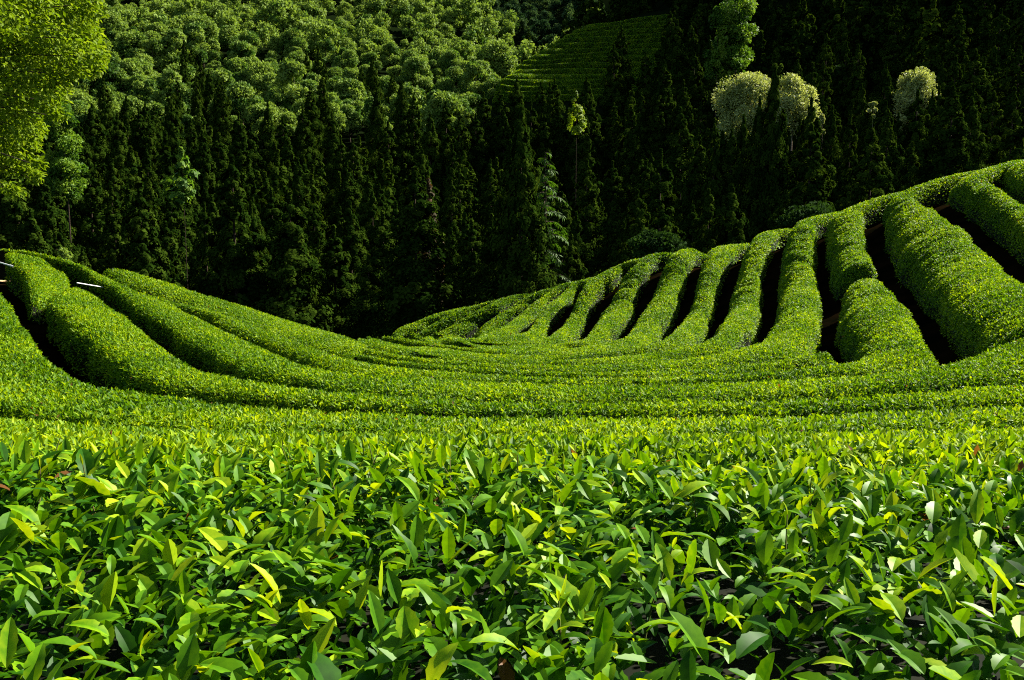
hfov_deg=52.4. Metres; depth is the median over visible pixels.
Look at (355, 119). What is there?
broadleaf tree
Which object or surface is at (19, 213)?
conifer tree
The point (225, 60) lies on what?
broadleaf tree
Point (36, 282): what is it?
tea hedge
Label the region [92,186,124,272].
conifer tree
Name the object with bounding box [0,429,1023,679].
tea hedge
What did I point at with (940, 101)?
conifer tree
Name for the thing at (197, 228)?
conifer tree
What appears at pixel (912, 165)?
conifer tree
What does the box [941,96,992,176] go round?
conifer tree
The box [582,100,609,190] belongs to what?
conifer tree
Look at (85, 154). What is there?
conifer tree
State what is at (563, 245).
conifer tree
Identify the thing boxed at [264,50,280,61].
broadleaf tree
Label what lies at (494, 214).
conifer tree
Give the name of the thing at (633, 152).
conifer tree
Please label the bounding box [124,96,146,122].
broadleaf tree
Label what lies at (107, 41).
broadleaf tree
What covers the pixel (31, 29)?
broadleaf tree
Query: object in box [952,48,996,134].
conifer tree
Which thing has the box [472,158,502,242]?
conifer tree
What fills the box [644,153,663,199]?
conifer tree
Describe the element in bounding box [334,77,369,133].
broadleaf tree
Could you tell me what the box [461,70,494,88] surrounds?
broadleaf tree
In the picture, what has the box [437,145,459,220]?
conifer tree
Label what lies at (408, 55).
broadleaf tree
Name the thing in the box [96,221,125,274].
conifer tree
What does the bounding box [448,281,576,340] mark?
tea hedge
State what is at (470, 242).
conifer tree
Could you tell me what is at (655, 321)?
tea hedge
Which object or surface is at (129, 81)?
broadleaf tree
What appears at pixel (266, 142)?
conifer tree
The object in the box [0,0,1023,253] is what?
conifer wood
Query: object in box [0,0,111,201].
leafy tree
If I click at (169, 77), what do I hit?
broadleaf tree
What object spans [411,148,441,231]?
conifer tree
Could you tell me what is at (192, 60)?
conifer tree
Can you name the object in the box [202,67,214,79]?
broadleaf tree
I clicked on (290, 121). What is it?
broadleaf tree
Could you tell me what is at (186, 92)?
broadleaf tree
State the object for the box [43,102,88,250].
soft tree
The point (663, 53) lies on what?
conifer tree
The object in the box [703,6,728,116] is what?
lit tree
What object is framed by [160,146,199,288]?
sapling
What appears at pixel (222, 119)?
conifer tree
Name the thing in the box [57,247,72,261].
shrub
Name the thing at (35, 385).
tea hedge
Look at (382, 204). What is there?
conifer tree
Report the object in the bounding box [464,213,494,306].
conifer tree
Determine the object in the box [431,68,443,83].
broadleaf tree
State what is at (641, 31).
tea hedge
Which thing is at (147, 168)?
conifer tree
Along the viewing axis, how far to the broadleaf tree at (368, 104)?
270.53 m
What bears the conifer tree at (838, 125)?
on the ground
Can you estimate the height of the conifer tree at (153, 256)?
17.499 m
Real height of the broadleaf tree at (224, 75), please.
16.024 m
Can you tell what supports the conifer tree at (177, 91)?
on the ground
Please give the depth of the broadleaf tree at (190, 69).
299.48 m
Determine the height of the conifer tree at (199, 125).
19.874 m
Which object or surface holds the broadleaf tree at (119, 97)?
on the ground
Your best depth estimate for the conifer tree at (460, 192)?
144.18 m
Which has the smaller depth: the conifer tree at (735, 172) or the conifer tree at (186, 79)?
the conifer tree at (735, 172)
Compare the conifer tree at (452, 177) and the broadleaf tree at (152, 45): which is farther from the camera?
the broadleaf tree at (152, 45)
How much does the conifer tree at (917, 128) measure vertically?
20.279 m
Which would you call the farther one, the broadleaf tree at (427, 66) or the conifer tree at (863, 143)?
the broadleaf tree at (427, 66)
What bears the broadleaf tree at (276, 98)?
on the ground
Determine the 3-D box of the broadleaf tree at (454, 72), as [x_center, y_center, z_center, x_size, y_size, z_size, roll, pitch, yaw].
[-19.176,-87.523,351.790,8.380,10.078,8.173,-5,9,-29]
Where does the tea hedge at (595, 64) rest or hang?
on the ground
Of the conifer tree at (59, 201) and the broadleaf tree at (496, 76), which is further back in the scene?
the broadleaf tree at (496, 76)
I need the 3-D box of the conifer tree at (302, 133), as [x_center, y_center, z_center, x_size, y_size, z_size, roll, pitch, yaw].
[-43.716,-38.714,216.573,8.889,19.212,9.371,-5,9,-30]
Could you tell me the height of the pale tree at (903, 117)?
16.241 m
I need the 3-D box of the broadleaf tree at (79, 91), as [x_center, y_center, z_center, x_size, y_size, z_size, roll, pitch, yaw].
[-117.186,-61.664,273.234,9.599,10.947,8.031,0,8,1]
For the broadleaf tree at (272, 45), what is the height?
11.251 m
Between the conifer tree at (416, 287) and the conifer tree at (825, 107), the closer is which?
the conifer tree at (416, 287)
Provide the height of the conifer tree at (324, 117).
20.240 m
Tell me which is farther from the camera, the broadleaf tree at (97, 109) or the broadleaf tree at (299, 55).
the broadleaf tree at (299, 55)
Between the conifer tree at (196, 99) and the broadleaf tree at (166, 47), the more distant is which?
the broadleaf tree at (166, 47)
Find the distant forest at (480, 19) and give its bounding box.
[53,0,569,68]
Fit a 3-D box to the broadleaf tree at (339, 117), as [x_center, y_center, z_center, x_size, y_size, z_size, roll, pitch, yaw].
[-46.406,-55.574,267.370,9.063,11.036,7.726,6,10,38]
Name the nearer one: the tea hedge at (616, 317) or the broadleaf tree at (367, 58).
the tea hedge at (616, 317)
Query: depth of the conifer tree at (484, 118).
199.70 m
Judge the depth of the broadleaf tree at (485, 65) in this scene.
349.20 m
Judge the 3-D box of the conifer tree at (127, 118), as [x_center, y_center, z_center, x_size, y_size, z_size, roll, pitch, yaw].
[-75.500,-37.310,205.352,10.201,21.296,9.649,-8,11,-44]
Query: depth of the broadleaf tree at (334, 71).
332.75 m
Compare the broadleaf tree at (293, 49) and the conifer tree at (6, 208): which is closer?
the conifer tree at (6, 208)
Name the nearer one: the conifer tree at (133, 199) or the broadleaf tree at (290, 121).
the conifer tree at (133, 199)
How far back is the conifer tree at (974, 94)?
114.11 m
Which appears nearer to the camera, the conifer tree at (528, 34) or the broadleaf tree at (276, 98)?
the broadleaf tree at (276, 98)
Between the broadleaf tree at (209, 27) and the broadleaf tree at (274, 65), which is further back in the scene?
the broadleaf tree at (209, 27)
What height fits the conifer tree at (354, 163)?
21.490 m
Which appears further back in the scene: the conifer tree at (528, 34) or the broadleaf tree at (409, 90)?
the conifer tree at (528, 34)
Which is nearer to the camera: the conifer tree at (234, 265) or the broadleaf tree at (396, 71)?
the conifer tree at (234, 265)
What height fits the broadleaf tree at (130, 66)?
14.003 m
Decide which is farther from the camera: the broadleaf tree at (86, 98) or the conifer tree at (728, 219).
the broadleaf tree at (86, 98)
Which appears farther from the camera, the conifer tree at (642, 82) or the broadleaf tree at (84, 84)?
the broadleaf tree at (84, 84)
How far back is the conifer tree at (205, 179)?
162.83 m
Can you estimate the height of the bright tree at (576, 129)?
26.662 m
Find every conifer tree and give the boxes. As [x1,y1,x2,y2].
[0,179,14,224]
[0,194,25,251]
[0,225,6,279]
[1,196,34,281]
[15,209,52,254]
[32,177,79,257]
[39,181,84,258]
[47,229,62,257]
[56,225,77,262]
[57,150,86,241]
[68,158,110,270]
[75,120,102,209]
[76,248,91,269]
[82,103,109,199]
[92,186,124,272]
[96,78,115,151]
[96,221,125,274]
[100,110,141,204]
[100,158,126,230]
[111,96,135,175]
[112,189,173,280]
[116,203,138,264]
[118,184,132,215]
[119,195,138,235]
[126,106,157,174]
[128,218,170,282]
[133,102,158,155]
[134,148,166,221]
[139,119,160,184]
[142,190,162,239]
[150,104,163,144]
[151,191,196,268]
[155,103,192,204]
[156,221,187,286]
[159,199,191,275]
[161,84,186,154]
[165,163,202,251]
[173,79,186,134]
[179,37,189,62]
[179,55,191,90]
[181,237,204,290]
[182,229,209,286]
[184,118,198,168]
[186,202,216,292]
[188,47,200,82]
[189,73,208,129]
[190,104,218,181]
[191,130,221,219]
[192,154,269,310]
[193,209,207,236]
[196,61,205,101]
[200,195,230,292]
[201,69,214,124]
[207,78,225,135]
[208,81,233,160]
[210,132,246,223]
[227,111,260,198]
[238,195,282,303]
[242,125,269,194]
[246,200,266,273]
[251,188,339,331]
[254,101,279,174]
[257,248,271,291]
[260,187,296,272]
[267,117,302,191]
[285,157,320,246]
[291,107,322,189]
[295,207,326,317]
[298,237,333,316]
[299,51,311,82]
[300,85,325,158]
[305,205,317,248]
[309,224,372,333]
[312,47,322,88]
[314,111,342,194]
[315,75,335,144]
[320,135,360,237]
[321,62,327,87]
[324,160,361,240]
[329,138,371,235]
[335,206,345,237]
[336,200,368,301]
[338,253,389,340]
[352,210,399,321]
[353,190,385,272]
[355,175,379,249]
[358,66,369,99]
[360,87,390,186]
[360,166,469,339]
[365,57,383,98]
[372,121,405,209]
[375,183,393,230]
[384,72,396,104]
[386,201,398,257]
[389,107,416,185]
[391,81,408,131]
[402,93,422,183]
[408,167,439,230]
[409,71,421,130]
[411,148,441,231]
[414,113,445,207]
[420,175,442,230]
[432,101,460,192]
[437,111,480,208]
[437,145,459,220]
[438,180,463,246]
[439,168,483,249]
[440,169,456,215]
[440,227,462,295]
[448,219,481,309]
[455,212,474,275]
[458,251,480,307]
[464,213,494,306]
[467,113,495,205]
[469,91,494,163]
[472,139,536,304]
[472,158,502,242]
[477,104,558,303]
[482,111,510,190]
[484,90,511,168]
[486,191,500,237]
[503,103,540,193]
[505,78,531,131]
[521,50,526,62]
[524,28,531,43]
[524,100,543,168]
[531,82,545,133]
[532,114,565,201]
[538,82,558,143]
[538,181,560,215]
[538,185,558,259]
[541,215,567,275]
[546,191,579,280]
[547,110,568,194]
[547,232,574,286]
[550,78,566,126]
[556,98,576,195]
[556,233,587,284]
[562,103,602,209]
[564,76,604,170]
[566,211,594,280]
[569,159,605,275]
[570,183,596,227]
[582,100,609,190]
[588,193,621,274]
[595,198,609,260]
[596,160,630,226]
[597,44,626,143]
[605,207,630,270]
[608,221,631,266]
[609,25,636,110]
[613,189,650,263]
[618,88,645,174]
[618,120,647,214]
[623,88,651,168]
[630,160,658,216]
[634,52,655,128]
[643,89,668,164]
[644,148,685,239]
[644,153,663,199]
[645,59,676,160]
[651,11,677,92]
[651,37,668,91]
[655,106,698,214]
[659,19,694,108]
[663,79,696,165]
[669,175,692,232]
[679,23,701,71]
[679,204,698,247]
[683,6,708,65]
[684,51,708,127]
[691,188,720,253]
[692,117,719,202]
[693,131,727,217]
[695,124,727,247]
[697,35,722,106]
[699,73,726,140]
[707,183,748,250]
[713,128,750,243]
[731,114,754,232]
[739,95,778,243]
[745,66,789,232]
[767,189,789,229]
[768,122,835,229]
[772,123,790,214]
[786,59,803,151]
[787,62,820,149]
[789,117,802,163]
[799,97,830,204]
[812,62,842,138]
[814,34,836,103]
[818,105,847,210]
[820,106,842,160]
[831,176,857,211]
[832,110,858,201]
[840,83,871,175]
[845,127,894,206]
[855,116,877,187]
[855,116,904,203]
[858,61,898,150]
[874,100,893,151]
[884,132,906,187]
[888,112,908,176]
[891,64,905,108]
[897,89,933,186]
[898,141,925,191]
[908,85,979,184]
[923,89,936,151]
[929,4,972,86]
[929,97,952,173]
[932,62,946,95]
[934,85,944,119]
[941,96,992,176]
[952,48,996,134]
[961,83,982,139]
[974,56,993,105]
[978,90,1008,165]
[982,149,989,165]
[984,86,1023,166]
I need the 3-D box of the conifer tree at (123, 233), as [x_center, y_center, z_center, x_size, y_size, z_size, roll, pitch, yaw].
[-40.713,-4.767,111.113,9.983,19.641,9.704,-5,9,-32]
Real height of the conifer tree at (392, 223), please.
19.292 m
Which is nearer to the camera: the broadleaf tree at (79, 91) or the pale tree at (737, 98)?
the pale tree at (737, 98)
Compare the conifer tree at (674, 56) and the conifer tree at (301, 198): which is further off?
the conifer tree at (674, 56)
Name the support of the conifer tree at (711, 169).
on the ground
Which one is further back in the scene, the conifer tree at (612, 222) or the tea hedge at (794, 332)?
the conifer tree at (612, 222)
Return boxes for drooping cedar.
[518,152,570,288]
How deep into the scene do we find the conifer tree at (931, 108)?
117.19 m
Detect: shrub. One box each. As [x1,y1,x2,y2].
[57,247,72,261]
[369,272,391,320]
[626,228,688,258]
[775,200,833,228]
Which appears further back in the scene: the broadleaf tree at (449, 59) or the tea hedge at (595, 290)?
the broadleaf tree at (449, 59)
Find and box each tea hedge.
[0,248,1023,404]
[0,292,1023,435]
[0,415,1023,565]
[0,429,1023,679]
[4,252,69,323]
[45,287,1023,420]
[102,268,364,359]
[149,278,939,386]
[354,351,835,381]
[357,211,876,377]
[358,228,792,365]
[366,242,748,359]
[382,248,706,356]
[392,306,470,339]
[408,252,672,350]
[410,258,661,345]
[416,299,498,339]
[423,293,530,342]
[432,277,620,342]
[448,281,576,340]
[473,287,555,337]
[492,94,633,103]
[494,88,637,96]
[496,83,646,91]
[499,76,654,86]
[504,71,653,79]
[509,66,656,75]
[515,61,656,69]
[522,55,655,64]
[529,48,659,60]
[538,42,684,54]
[547,36,665,48]
[555,29,683,43]
[563,27,666,37]
[572,21,667,33]
[583,14,668,28]
[824,191,946,300]
[881,170,1023,360]
[946,159,1023,265]
[1001,159,1023,204]
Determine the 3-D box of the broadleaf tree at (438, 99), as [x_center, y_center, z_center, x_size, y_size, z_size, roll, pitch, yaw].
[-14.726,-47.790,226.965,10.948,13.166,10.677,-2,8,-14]
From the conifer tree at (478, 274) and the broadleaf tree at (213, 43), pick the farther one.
the broadleaf tree at (213, 43)
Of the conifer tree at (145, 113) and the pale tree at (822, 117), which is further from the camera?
the conifer tree at (145, 113)
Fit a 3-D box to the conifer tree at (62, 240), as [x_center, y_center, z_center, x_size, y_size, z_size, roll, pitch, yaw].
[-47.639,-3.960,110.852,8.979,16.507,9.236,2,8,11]
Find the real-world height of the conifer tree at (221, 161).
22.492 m
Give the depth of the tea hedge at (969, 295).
24.65 m
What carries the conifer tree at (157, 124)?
on the ground
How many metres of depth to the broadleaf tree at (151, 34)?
344.24 m
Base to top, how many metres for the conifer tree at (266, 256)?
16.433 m
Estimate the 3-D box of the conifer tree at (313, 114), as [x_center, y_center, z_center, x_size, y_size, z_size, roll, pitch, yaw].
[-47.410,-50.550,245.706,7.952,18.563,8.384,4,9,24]
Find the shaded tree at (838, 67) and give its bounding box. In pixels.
[832,64,843,97]
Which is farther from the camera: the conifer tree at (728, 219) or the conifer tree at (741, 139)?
the conifer tree at (741, 139)
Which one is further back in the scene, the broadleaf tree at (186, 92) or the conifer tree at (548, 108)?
the broadleaf tree at (186, 92)
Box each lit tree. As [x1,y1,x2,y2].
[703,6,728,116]
[712,0,758,89]
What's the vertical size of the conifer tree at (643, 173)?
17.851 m
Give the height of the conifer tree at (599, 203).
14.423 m
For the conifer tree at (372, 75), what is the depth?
321.81 m
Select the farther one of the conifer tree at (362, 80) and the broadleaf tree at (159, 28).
the broadleaf tree at (159, 28)
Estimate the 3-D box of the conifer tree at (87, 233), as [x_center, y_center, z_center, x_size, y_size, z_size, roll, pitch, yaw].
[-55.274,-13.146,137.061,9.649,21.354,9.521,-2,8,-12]
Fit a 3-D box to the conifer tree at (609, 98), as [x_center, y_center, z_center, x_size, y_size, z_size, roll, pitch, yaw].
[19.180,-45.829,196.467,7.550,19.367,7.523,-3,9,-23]
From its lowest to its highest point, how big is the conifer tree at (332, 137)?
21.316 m
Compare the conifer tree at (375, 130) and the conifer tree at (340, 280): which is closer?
the conifer tree at (340, 280)
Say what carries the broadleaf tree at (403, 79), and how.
on the ground
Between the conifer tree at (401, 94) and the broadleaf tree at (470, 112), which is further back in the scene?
the broadleaf tree at (470, 112)
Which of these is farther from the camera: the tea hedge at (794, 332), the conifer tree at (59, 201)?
the conifer tree at (59, 201)
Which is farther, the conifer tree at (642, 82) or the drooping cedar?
the conifer tree at (642, 82)
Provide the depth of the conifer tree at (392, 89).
307.08 m
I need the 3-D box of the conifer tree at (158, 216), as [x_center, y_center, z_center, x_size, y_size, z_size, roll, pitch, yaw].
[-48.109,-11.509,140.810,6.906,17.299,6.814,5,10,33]
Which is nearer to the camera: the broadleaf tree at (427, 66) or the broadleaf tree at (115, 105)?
the broadleaf tree at (115, 105)
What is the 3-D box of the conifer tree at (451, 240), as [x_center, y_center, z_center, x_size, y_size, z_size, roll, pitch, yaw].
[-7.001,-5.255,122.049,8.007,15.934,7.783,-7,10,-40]
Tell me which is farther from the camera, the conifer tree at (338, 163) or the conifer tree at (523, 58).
the conifer tree at (523, 58)
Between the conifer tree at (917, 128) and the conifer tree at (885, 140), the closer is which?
the conifer tree at (885, 140)
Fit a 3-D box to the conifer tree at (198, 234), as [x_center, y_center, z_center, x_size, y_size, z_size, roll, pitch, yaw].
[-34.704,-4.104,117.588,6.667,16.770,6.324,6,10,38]
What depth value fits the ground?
34.76 m
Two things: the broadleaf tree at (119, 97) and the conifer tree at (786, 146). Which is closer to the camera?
the conifer tree at (786, 146)
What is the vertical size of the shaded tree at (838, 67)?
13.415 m
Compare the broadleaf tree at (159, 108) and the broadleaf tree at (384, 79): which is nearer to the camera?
the broadleaf tree at (159, 108)
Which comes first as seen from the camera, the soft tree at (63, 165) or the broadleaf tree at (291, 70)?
the soft tree at (63, 165)
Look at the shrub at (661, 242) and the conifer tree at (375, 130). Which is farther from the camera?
the conifer tree at (375, 130)
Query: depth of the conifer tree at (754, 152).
113.47 m
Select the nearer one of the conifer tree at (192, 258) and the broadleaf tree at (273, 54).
the conifer tree at (192, 258)
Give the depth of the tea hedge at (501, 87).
218.13 m
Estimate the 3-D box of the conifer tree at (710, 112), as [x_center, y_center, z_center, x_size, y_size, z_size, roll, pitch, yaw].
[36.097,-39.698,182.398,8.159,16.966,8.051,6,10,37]
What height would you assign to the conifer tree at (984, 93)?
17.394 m
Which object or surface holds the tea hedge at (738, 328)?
on the ground
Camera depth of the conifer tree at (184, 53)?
326.08 m
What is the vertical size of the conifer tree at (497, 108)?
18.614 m
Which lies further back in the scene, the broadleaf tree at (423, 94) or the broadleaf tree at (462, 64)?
the broadleaf tree at (462, 64)
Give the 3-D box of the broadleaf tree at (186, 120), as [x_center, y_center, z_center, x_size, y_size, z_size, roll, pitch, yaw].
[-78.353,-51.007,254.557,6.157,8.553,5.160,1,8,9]
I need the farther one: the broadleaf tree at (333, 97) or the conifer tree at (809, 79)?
the broadleaf tree at (333, 97)
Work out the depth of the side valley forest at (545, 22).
501.97 m
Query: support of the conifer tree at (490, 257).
on the ground
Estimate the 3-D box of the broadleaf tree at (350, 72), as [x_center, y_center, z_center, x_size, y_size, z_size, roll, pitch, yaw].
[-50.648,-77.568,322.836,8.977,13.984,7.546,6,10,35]
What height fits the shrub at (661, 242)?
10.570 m
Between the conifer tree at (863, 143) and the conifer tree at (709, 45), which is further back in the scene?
the conifer tree at (709, 45)
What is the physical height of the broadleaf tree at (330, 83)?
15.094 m
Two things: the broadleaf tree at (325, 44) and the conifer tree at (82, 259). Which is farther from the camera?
the broadleaf tree at (325, 44)
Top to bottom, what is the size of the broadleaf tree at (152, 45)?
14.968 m
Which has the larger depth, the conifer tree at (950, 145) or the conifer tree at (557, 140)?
the conifer tree at (557, 140)
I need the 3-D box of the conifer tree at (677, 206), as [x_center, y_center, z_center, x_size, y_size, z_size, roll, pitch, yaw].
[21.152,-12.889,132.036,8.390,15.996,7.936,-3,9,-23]
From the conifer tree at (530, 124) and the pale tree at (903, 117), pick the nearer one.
the pale tree at (903, 117)
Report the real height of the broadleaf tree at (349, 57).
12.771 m
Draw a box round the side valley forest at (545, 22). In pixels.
[491,0,606,48]
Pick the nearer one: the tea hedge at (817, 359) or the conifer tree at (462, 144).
the tea hedge at (817, 359)
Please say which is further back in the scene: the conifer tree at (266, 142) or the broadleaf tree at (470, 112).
the broadleaf tree at (470, 112)
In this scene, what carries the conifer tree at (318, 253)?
on the ground
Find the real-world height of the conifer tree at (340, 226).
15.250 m
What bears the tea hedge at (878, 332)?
on the ground
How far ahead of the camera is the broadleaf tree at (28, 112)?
246.40 m
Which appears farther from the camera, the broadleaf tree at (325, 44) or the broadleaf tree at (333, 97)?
the broadleaf tree at (325, 44)
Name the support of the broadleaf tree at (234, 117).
on the ground
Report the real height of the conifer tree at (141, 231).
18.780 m
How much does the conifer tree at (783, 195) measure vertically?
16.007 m
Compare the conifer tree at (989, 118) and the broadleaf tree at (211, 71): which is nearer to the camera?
the conifer tree at (989, 118)
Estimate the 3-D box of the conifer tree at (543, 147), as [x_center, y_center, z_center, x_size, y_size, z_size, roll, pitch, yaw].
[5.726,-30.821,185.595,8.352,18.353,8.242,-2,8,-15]
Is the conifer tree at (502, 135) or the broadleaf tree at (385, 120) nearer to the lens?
the conifer tree at (502, 135)
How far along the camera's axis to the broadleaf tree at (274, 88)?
285.94 m
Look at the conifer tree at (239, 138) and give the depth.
192.75 m
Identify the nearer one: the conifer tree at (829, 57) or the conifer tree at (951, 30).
the conifer tree at (951, 30)
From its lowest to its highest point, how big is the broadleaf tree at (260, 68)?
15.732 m
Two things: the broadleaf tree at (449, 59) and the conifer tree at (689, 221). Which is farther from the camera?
the broadleaf tree at (449, 59)
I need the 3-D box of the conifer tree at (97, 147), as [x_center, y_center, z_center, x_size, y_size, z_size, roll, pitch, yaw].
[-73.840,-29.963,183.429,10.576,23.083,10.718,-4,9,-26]
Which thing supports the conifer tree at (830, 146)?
on the ground
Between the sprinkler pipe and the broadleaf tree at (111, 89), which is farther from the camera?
the broadleaf tree at (111, 89)
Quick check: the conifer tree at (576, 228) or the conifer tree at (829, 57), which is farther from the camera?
the conifer tree at (829, 57)
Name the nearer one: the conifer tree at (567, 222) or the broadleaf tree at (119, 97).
the conifer tree at (567, 222)
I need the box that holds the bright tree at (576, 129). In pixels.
[566,91,586,204]
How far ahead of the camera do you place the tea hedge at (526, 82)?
220.27 m
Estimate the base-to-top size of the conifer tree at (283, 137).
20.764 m
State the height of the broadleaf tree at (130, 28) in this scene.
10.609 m
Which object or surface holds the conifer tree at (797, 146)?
on the ground
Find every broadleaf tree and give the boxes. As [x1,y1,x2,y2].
[6,81,36,125]
[29,9,73,59]
[65,86,82,95]
[67,100,89,134]
[69,91,96,114]
[70,57,109,96]
[87,105,115,125]
[90,39,112,51]
[91,61,129,91]
[94,97,120,113]
[95,10,128,39]
[101,85,116,94]
[107,30,120,49]
[109,51,120,62]
[111,58,145,92]
[111,91,125,121]
[112,29,153,59]
[124,74,146,96]
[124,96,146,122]
[126,26,137,31]
[130,79,159,102]
[132,57,154,78]
[135,53,156,74]
[140,75,169,96]
[141,37,170,72]
[141,101,167,126]
[143,30,161,49]
[148,22,167,36]
[149,68,181,104]
[157,38,174,53]
[158,27,190,65]
[161,96,187,115]
[163,61,202,89]
[163,82,193,113]
[177,22,210,63]
[180,113,200,136]
[185,15,219,66]
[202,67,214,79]
[205,38,223,64]
[206,63,218,70]
[206,100,230,119]
[208,50,221,67]
[211,67,234,93]
[218,25,240,50]
[219,58,228,69]
[223,81,263,124]
[225,115,243,125]
[226,57,247,74]
[227,40,258,70]
[231,72,245,82]
[233,30,263,54]
[239,60,273,98]
[243,57,251,65]
[245,103,276,147]
[250,72,276,97]
[253,101,281,125]
[262,86,282,102]
[263,78,295,99]
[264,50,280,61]
[264,57,280,66]
[266,61,278,73]
[266,90,287,114]
[267,33,285,62]
[267,57,312,112]
[275,111,296,137]
[276,27,309,58]
[287,46,301,57]
[287,50,311,68]
[290,97,310,115]
[298,79,317,95]
[305,71,324,84]
[315,38,336,70]
[317,91,343,106]
[321,101,349,134]
[326,66,344,79]
[326,75,340,92]
[331,49,358,70]
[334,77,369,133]
[337,47,354,65]
[340,104,363,141]
[341,67,358,79]
[343,98,363,136]
[355,64,378,85]
[361,51,382,71]
[363,96,373,137]
[367,115,392,136]
[380,41,400,69]
[380,76,398,97]
[380,81,398,104]
[381,103,394,131]
[386,65,403,80]
[388,93,410,117]
[390,83,424,120]
[396,76,409,85]
[399,50,417,65]
[401,56,433,91]
[404,81,426,102]
[416,55,433,81]
[420,89,445,134]
[420,90,467,138]
[428,59,438,69]
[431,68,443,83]
[432,76,460,94]
[437,49,463,76]
[444,116,468,133]
[445,65,463,87]
[457,60,469,74]
[457,91,476,109]
[458,60,485,96]
[458,98,474,127]
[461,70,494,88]
[467,93,481,120]
[475,39,517,79]
[475,60,494,73]
[480,77,499,100]
[490,73,500,79]
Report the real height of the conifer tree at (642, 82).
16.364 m
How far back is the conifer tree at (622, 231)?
105.24 m
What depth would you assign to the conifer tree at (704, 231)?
97.09 m
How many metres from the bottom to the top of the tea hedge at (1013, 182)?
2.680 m
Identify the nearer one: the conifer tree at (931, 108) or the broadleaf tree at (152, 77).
the conifer tree at (931, 108)
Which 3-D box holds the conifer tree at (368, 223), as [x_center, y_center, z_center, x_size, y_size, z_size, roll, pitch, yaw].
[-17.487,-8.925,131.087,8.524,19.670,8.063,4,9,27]
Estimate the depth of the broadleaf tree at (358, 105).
283.27 m
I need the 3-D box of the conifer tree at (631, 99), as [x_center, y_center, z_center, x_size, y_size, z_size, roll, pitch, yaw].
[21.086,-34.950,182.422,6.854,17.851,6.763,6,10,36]
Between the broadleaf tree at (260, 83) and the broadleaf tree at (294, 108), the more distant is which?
the broadleaf tree at (260, 83)
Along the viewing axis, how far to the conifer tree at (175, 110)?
240.05 m
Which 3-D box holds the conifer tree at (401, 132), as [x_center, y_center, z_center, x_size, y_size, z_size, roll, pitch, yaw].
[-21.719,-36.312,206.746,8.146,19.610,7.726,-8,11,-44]
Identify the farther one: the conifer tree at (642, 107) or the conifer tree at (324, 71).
the conifer tree at (324, 71)
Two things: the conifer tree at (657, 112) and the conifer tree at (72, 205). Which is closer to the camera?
the conifer tree at (72, 205)
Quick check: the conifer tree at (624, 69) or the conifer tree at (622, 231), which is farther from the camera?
the conifer tree at (624, 69)
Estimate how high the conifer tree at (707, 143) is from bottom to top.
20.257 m
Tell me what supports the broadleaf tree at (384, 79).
on the ground
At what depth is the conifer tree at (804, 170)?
88.72 m
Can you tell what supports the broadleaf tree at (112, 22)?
on the ground
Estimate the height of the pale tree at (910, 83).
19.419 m
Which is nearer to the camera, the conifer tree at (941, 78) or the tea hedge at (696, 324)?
the tea hedge at (696, 324)
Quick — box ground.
[0,0,1023,386]
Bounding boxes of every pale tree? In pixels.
[711,71,791,140]
[765,72,821,150]
[818,113,825,134]
[866,101,877,126]
[891,66,940,122]
[899,100,910,130]
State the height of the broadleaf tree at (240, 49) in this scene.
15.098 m
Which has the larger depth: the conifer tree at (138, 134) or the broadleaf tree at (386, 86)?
the broadleaf tree at (386, 86)
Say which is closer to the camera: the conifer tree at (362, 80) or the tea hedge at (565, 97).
the tea hedge at (565, 97)
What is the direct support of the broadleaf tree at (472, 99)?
on the ground
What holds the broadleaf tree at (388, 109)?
on the ground
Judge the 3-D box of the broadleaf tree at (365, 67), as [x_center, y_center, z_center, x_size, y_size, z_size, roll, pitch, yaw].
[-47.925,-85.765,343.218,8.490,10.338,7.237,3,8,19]
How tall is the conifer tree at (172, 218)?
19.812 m
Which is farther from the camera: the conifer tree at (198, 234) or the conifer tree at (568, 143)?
the conifer tree at (568, 143)
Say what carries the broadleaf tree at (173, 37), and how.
on the ground
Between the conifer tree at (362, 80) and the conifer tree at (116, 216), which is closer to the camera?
the conifer tree at (116, 216)
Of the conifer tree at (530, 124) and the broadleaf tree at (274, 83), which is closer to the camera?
the conifer tree at (530, 124)
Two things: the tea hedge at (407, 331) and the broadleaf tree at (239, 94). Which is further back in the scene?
the broadleaf tree at (239, 94)
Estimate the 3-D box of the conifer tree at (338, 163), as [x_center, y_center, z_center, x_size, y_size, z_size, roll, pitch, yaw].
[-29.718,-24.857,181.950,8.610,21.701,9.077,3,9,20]
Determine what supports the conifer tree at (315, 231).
on the ground
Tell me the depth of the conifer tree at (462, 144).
191.06 m
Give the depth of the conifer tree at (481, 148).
193.57 m
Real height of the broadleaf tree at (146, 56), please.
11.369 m
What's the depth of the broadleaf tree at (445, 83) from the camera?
325.52 m
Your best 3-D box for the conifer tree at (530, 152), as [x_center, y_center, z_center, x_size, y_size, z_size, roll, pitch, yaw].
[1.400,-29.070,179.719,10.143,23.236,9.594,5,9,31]
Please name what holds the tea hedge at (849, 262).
on the ground
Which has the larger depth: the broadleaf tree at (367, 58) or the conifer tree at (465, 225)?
the broadleaf tree at (367, 58)
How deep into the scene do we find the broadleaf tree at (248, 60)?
329.00 m
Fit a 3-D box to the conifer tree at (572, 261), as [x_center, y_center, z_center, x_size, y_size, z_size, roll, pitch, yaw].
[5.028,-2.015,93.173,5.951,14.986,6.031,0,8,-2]
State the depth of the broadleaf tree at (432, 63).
360.79 m
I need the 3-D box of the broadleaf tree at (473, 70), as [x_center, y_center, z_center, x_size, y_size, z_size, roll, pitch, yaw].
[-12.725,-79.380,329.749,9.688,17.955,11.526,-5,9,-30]
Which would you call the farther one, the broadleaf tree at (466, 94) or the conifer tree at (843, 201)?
the broadleaf tree at (466, 94)

